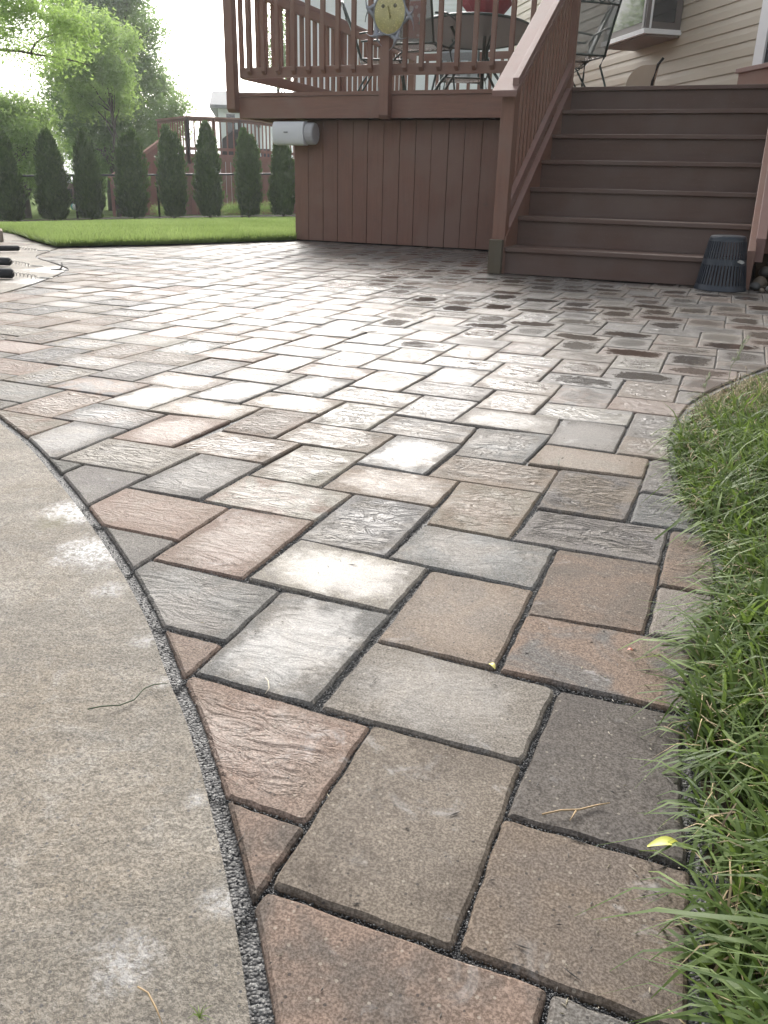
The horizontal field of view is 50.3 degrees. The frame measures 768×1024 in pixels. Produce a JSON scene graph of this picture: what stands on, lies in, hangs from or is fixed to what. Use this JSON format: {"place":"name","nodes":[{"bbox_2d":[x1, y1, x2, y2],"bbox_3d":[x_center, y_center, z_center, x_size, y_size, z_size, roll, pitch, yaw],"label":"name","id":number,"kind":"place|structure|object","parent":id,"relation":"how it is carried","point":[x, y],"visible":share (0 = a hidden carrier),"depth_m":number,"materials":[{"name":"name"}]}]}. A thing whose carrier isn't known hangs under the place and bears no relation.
{"place":"outdoors","nodes":[
{"label":"outdoors","id":0,"kind":"place"},
{"bbox_2d":[0,232,249,1023],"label":"pool deck","id":1,"kind":"structure","parent":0,"point":[114,891],"depth_m":0.78,"materials":[{"name":"concrete"}]},
{"bbox_2d":[0,228,3,241],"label":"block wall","id":2,"kind":"structure","parent":1,"relation":"on","point":[1,236],"depth_m":7.15,"materials":[{"name":"beige concrete"}]},
{"bbox_2d":[0,257,42,266],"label":"cover spring","id":3,"kind":"object","parent":1,"relation":"on","point":[6,261],"visible":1,"depth_m":5.24,"materials":[{"name":"metal"}]},
{"bbox_2d":[0,245,50,250],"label":"cover spring","id":4,"kind":"object","parent":1,"relation":"on","point":[9,247],"visible":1,"depth_m":6.21,"materials":[{"name":"metal"}]},
{"bbox_2d":[0,268,52,278],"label":"cover spring","id":5,"kind":"object","parent":1,"relation":"on","point":[7,273],"visible":1,"depth_m":4.62,"materials":[{"name":"metal"}]},
{"bbox_2d":[50,262,68,270],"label":"dead twig","id":6,"kind":"object","parent":1,"relation":"on","point":[60,268],"visible":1,"depth_m":5.06,"materials":[{"name":"wood"}]},
{"bbox_2d":[88,683,167,709],"bbox_3d":[-0.287,0.210,0.927,0.094,0.005,0.014,-15,27,-36],"label":"grass stem","id":7,"kind":"object","parent":1,"relation":"on","point":[127,701],"visible":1,"depth_m":0.92,"materials":[{"name":"brown plant"}]},
{"bbox_2d":[137,986,162,1023],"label":"dry twig","id":8,"kind":"object","parent":1,"relation":"on","point":[150,997],"visible":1,"depth_m":0.58,"materials":[{"name":"beige wood"}]},
{"bbox_2d":[187,1003,213,1022],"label":"sprout","id":9,"kind":"object","parent":1,"relation":"on","point":[199,1015],"visible":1,"depth_m":0.58,"materials":[{"name":"green plant"}]},
{"bbox_2d":[0,0,292,174],"label":"sky","id":10,"kind":"structure","parent":0,"point":[196,26],"materials":[{"name":"white"}]},
{"bbox_2d":[0,187,296,244],"bbox_3d":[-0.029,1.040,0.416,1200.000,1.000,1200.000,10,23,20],"label":"ground","id":11,"kind":"structure","parent":0,"point":[37,216],"depth_m":29.30,"materials":[{"name":"green plant"}]},
{"bbox_2d":[0,74,71,217],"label":"leafy tree","id":12,"kind":"object","parent":11,"relation":"on","point":[21,125],"visible":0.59,"depth_m":25.65,"materials":[{"name":"green plant"}]},
{"bbox_2d":[0,0,111,90],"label":"overhanging maple","id":13,"kind":"object","parent":11,"relation":"on","point":[55,17],"visible":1,"depth_m":10.94,"materials":[{"name":"green plant"}]},
{"bbox_2d":[66,178,73,203],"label":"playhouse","id":14,"kind":"object","parent":11,"relation":"on","point":[71,193],"visible":0.1,"depth_m":43.49,"materials":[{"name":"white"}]},
{"bbox_2d":[30,0,151,216],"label":"maple tree","id":15,"kind":"object","parent":11,"relation":"on","point":[105,88],"visible":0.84,"depth_m":24.98,"materials":[{"name":"green plant"}]},
{"bbox_2d":[23,0,199,210],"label":"shade tree","id":16,"kind":"object","parent":11,"relation":"on","point":[156,84],"visible":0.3,"depth_m":33.23,"materials":[{"name":"green plant"}]},
{"bbox_2d":[0,215,294,221],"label":"mulch bed","id":17,"kind":"object","parent":11,"relation":"on","point":[150,217],"visible":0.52,"depth_m":23.05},
{"bbox_2d":[0,126,31,221],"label":"arborvitae","id":18,"kind":"object","parent":17,"relation":"on","point":[13,199],"visible":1,"depth_m":21.10,"materials":[{"name":"green plant"}]},
{"bbox_2d":[31,127,72,220],"bbox_3d":[-8.830,-8.857,21.626,1.088,2.431,1.067,-5,23,-16],"label":"arborvitae","id":19,"kind":"object","parent":17,"relation":"on","point":[52,196],"visible":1,"depth_m":21.41,"materials":[{"name":"green plant"}]},
{"bbox_2d":[70,127,106,219],"bbox_3d":[-7.978,-8.998,21.925,1.030,2.443,1.020,4,22,7],"label":"arborvitae","id":20,"kind":"object","parent":17,"relation":"on","point":[90,198],"visible":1,"depth_m":21.71,"materials":[{"name":"green plant"}]},
{"bbox_2d":[108,127,150,218],"bbox_3d":[-6.894,-9.141,22.247,1.137,2.435,1.082,3,22,5],"label":"arborvitae","id":21,"kind":"object","parent":17,"relation":"on","point":[132,194],"visible":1,"depth_m":22.02,"materials":[{"name":"green plant"}]},
{"bbox_2d":[149,202,164,215],"bbox_3d":[-6.483,-8.938,24.238,0.936,0.523,0.592,-5,23,-15],"label":"weed clump","id":22,"kind":"object","parent":17,"relation":"on","point":[162,210],"visible":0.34,"depth_m":24.17,"materials":[{"name":"green plant"}]},
{"bbox_2d":[154,124,191,218],"bbox_3d":[-5.821,-9.294,22.488,1.005,2.529,0.910,-6,23,-18],"label":"arborvitae","id":23,"kind":"object","parent":17,"relation":"on","point":[173,195],"visible":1,"depth_m":22.28,"materials":[{"name":"green plant"}]},
{"bbox_2d":[190,119,227,217],"bbox_3d":[-4.900,-9.422,22.639,0.994,2.640,1.013,-11,25,-28],"label":"arborvitae","id":24,"kind":"object","parent":17,"relation":"on","point":[207,186],"visible":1,"depth_m":22.46,"materials":[{"name":"green plant"}]},
{"bbox_2d":[231,127,266,217],"bbox_3d":[-3.793,-9.428,22.865,0.974,2.447,0.882,-10,24,-26],"label":"arborvitae","id":25,"kind":"object","parent":17,"relation":"on","point":[248,194],"visible":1,"depth_m":22.66,"materials":[{"name":"green plant"}]},
{"bbox_2d":[267,144,294,216],"bbox_3d":[-2.883,-9.412,22.976,1.018,2.306,1.009,1,22,-1],"label":"arborvitae","id":26,"kind":"object","parent":17,"relation":"on","point":[281,192],"visible":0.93,"depth_m":22.79,"materials":[{"name":"green plant"}]},
{"bbox_2d":[22,173,294,220],"bbox_3d":[-5.721,-9.061,23.578,11.256,1.670,0.664,-3,22,-12],"label":"chain link fence","id":27,"kind":"object","parent":11,"relation":"on","point":[111,202],"visible":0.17,"depth_m":23.65,"materials":[{"name":"grey metal"}]},
{"bbox_2d":[108,116,294,215],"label":"neighbour deck","id":28,"kind":"structure","parent":11,"relation":"on","point":[150,151],"depth_m":29.81,"materials":[{"name":"brown wood"}]},
{"bbox_2d":[221,200,239,217],"bbox_3d":[-4.562,-9.106,24.555,1.007,0.573,0.624,-3,22,-10],"label":"weed clump","id":29,"kind":"object","parent":11,"relation":"on","point":[230,209],"visible":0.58,"depth_m":24.54,"materials":[{"name":"green plant"}]},
{"bbox_2d":[209,91,260,187],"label":"neighbour house","id":30,"kind":"structure","parent":11,"relation":"on","point":[218,104],"depth_m":51.81,"materials":[{"name":"white"}]},
{"bbox_2d":[225,113,236,133],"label":"window","id":31,"kind":"structure","parent":30,"relation":"in","point":[227,115],"depth_m":51.63,"materials":[{"name":"white paint"}]},
{"bbox_2d":[259,200,271,217],"bbox_3d":[-3.583,-9.184,24.700,1.018,0.599,0.655,-1,22,-7],"label":"weed clump","id":32,"kind":"object","parent":11,"relation":"on","point":[267,207],"visible":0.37,"depth_m":24.67,"materials":[{"name":"green plant"}]},
{"bbox_2d":[256,125,292,157],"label":"neighbour house","id":33,"kind":"structure","parent":11,"relation":"on","point":[264,140],"depth_m":46.96,"materials":[{"name":"white"}]},
{"bbox_2d":[0,240,767,1023],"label":"joint bedding","id":34,"kind":"object","parent":11,"relation":"on","point":[252,978],"visible":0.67,"depth_m":0.84,"materials":[{"name":"grey gravel"}]},
{"bbox_2d":[754,254,767,291],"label":"stone bed","id":35,"kind":"object","parent":34,"relation":"on","point":[759,266],"visible":0.33,"depth_m":5.80,"materials":[{"name":"grey stone"}]},
{"bbox_2d":[749,282,759,289],"bbox_3d":[2.304,-1.405,5.086,0.069,0.047,0.071,10,23,20],"label":"river stone","id":36,"kind":"object","parent":35,"relation":"on","point":[754,285],"visible":0.98,"depth_m":5.06,"materials":[{"name":"grey stone"}]},
{"bbox_2d":[753,276,767,286],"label":"river stone","id":37,"kind":"object","parent":35,"relation":"on","point":[762,281],"visible":0.71,"depth_m":5.13,"materials":[{"name":"grey stone"}]},
{"bbox_2d":[758,266,767,277],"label":"river stone","id":38,"kind":"object","parent":35,"relation":"on","point":[763,271],"visible":0.89,"depth_m":5.24,"materials":[{"name":"grey stone"}]},
{"bbox_2d":[293,0,510,152],"bbox_3d":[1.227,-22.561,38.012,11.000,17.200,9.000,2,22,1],"label":"neighbour house","id":39,"kind":"structure","parent":11,"relation":"on","point":[450,6],"depth_m":34.79,"materials":[{"name":"white"}]},
{"bbox_2d":[401,27,418,57],"bbox_3d":[1.203,-20.122,34.608,1.000,1.600,0.070,2,22,1],"label":"window","id":40,"kind":"structure","parent":39,"relation":"in","point":[402,27],"depth_m":34.70,"materials":[{"name":"white paint"}]},
{"bbox_2d":[222,0,767,264],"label":"wooden deck","id":41,"kind":"structure","parent":11,"relation":"on","point":[387,164],"depth_m":7.64,"materials":[{"name":"brown wood"}]},
{"bbox_2d":[272,121,318,145],"bbox_3d":[-0.834,-3.613,7.812,0.408,0.206,0.252,10,23,20],"label":"loudspeaker","id":42,"kind":"object","parent":41,"relation":"attached to","point":[301,133],"visible":1,"depth_m":7.72,"materials":[{"name":"white plastic"}]},
{"bbox_2d":[341,1,406,90],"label":"patio chair","id":43,"kind":"object","parent":41,"relation":"on","point":[361,59],"visible":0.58,"depth_m":8.52,"materials":[{"name":"black metal"}]},
{"bbox_2d":[365,0,414,49],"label":"sun ornament","id":44,"kind":"object","parent":41,"relation":"attached to","point":[390,18],"visible":1,"depth_m":6.96,"materials":[{"name":"yellow metal"}]},
{"bbox_2d":[378,0,455,90],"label":"patio chair","id":45,"kind":"object","parent":41,"relation":"on","point":[430,14],"visible":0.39,"depth_m":7.43,"materials":[{"name":"black metal"}]},
{"bbox_2d":[408,1,426,38],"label":"cushion","id":46,"kind":"object","parent":45,"relation":"on","point":[415,20],"visible":0.23,"depth_m":8.03,"materials":[{"name":"grey fabric"}]},
{"bbox_2d":[439,47,489,89],"bbox_3d":[0.953,-5.343,10.015,0.620,0.983,0.762,0,22,-5],"label":"patio chair","id":47,"kind":"object","parent":41,"relation":"on","point":[468,79],"visible":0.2,"depth_m":10.16,"materials":[{"name":"grey metal"}]},
{"bbox_2d":[417,12,528,89],"bbox_3d":[0.918,-4.638,8.602,1.361,0.720,2.046,10,23,20],"label":"patio table","id":48,"kind":"object","parent":41,"relation":"on","point":[485,26],"visible":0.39,"depth_m":8.25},
{"bbox_2d":[462,0,511,88],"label":"patio umbrella","id":49,"kind":"object","parent":41,"relation":"on","point":[504,6],"visible":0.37,"depth_m":8.44,"materials":[{"name":"red fabric"}]},
{"bbox_2d":[573,2,615,86],"bbox_3d":[1.938,-4.700,8.477,0.762,0.983,0.620,3,22,4],"label":"patio chair","id":50,"kind":"object","parent":41,"relation":"on","point":[580,66],"visible":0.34,"depth_m":8.32,"materials":[{"name":"black metal"}]},
{"bbox_2d":[575,0,621,86],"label":"patio chair","id":51,"kind":"object","parent":41,"relation":"on","point":[609,11],"visible":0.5,"depth_m":7.72,"materials":[{"name":"black metal"}]},
{"bbox_2d":[626,57,663,85],"bbox_3d":[2.331,-3.882,7.328,0.318,0.328,0.043,14,25,29],"label":"leaning board","id":52,"kind":"object","parent":41,"relation":"on","point":[644,75],"visible":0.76,"depth_m":7.31,"materials":[{"name":"beige wood"}]},
{"bbox_2d":[735,62,767,83],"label":"step","id":53,"kind":"structure","parent":41,"relation":"on","point":[756,74],"depth_m":6.41,"materials":[{"name":"brown wood"}]},
{"bbox_2d":[507,0,767,86],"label":"house siding","id":54,"kind":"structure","parent":11,"relation":"on","point":[705,42],"depth_m":8.22,"materials":[{"name":"beige plastic"}]},
{"bbox_2d":[601,0,683,50],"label":"bay window","id":55,"kind":"structure","parent":54,"relation":"in","point":[639,24],"depth_m":8.34,"materials":[{"name":"white paint"}]},
{"bbox_2d":[752,0,767,65],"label":"patio door","id":56,"kind":"structure","parent":54,"relation":"in","point":[760,56],"depth_m":7.06,"materials":[{"name":"white paint"}]},
{"bbox_2d":[0,216,297,246],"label":"lawn grass","id":57,"kind":"structure","parent":0,"point":[100,232],"depth_m":8.64,"materials":[{"name":"green plant"}]},
{"bbox_2d":[222,129,237,154],"bbox_3d":[-5.688,-14.091,31.238,0.897,0.938,0.500,10,23,20],"label":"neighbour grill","id":58,"kind":"object","parent":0,"point":[230,140],"visible":0.31,"depth_m":31.05,"materials":[{"name":"grey metal"}]},
{"bbox_2d":[267,3,291,91],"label":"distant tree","id":59,"kind":"object","parent":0,"point":[284,50],"visible":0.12,"depth_m":41.73,"materials":[{"name":"green plant"}]},
{"bbox_2d":[0,240,767,1023],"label":"paver patio","id":60,"kind":"structure","parent":0,"point":[98,346],"depth_m":1.28,"materials":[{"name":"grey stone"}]},
{"bbox_2d":[36,326,710,1023],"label":"grit","id":61,"kind":"object","parent":60,"relation":"on","point":[554,696],"visible":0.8,"depth_m":1.01,"materials":[{"name":"grey gravel"}]},
{"bbox_2d":[542,802,609,819],"bbox_3d":[0.184,0.284,0.773,0.070,0.005,0.015,-5,23,-15],"label":"dry twig","id":62,"kind":"object","parent":60,"relation":"on","point":[575,810],"visible":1,"depth_m":0.78,"materials":[{"name":"brown wood"}]},
{"bbox_2d":[487,0,767,289],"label":"staircase","id":63,"kind":"structure","parent":60,"relation":"on","point":[682,145],"depth_m":5.79,"materials":[{"name":"brown wood"}]},
{"bbox_2d":[647,836,677,846],"bbox_3d":[0.254,0.298,0.735,0.034,0.008,0.011,4,22,6],"label":"fallen leaf","id":64,"kind":"object","parent":60,"relation":"on","point":[662,840],"visible":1,"depth_m":0.74,"materials":[{"name":"yellow plant"}]},
{"bbox_2d":[693,235,746,291],"bbox_3d":[2.081,-1.525,5.005,0.308,0.317,0.308,10,23,20],"label":"waste basket","id":65,"kind":"object","parent":60,"relation":"on","point":[713,246],"visible":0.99,"depth_m":4.92,"materials":[{"name":"black plastic"}]},
{"bbox_2d":[729,335,750,376],"bbox_3d":[1.118,-0.487,2.576,0.046,0.147,0.014,10,23,20],"label":"seed weed","id":66,"kind":"object","parent":60,"relation":"on","point":[741,348],"visible":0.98,"depth_m":2.57,"materials":[{"name":"green plant"}]},
{"bbox_2d":[575,370,767,1023],"bbox_3d":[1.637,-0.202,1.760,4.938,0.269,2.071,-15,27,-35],"label":"border grass","id":67,"kind":"structure","parent":0,"point":[746,444],"depth_m":0.89,"materials":[{"name":"green plant"}]},
{"bbox_2d":[702,371,710,394],"bbox_3d":[0.929,-0.369,2.362,0.023,0.078,0.011,10,23,20],"label":"seed weed","id":68,"kind":"object","parent":67,"relation":"on","point":[705,384],"visible":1,"depth_m":2.36,"materials":[{"name":"green plant"}]},
{"bbox_2d":[650,366,767,1023],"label":"dry thatch","id":69,"kind":"object","parent":67,"relation":"on","point":[695,738],"visible":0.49,"depth_m":1.00,"materials":[{"name":"plant"}]}
]}

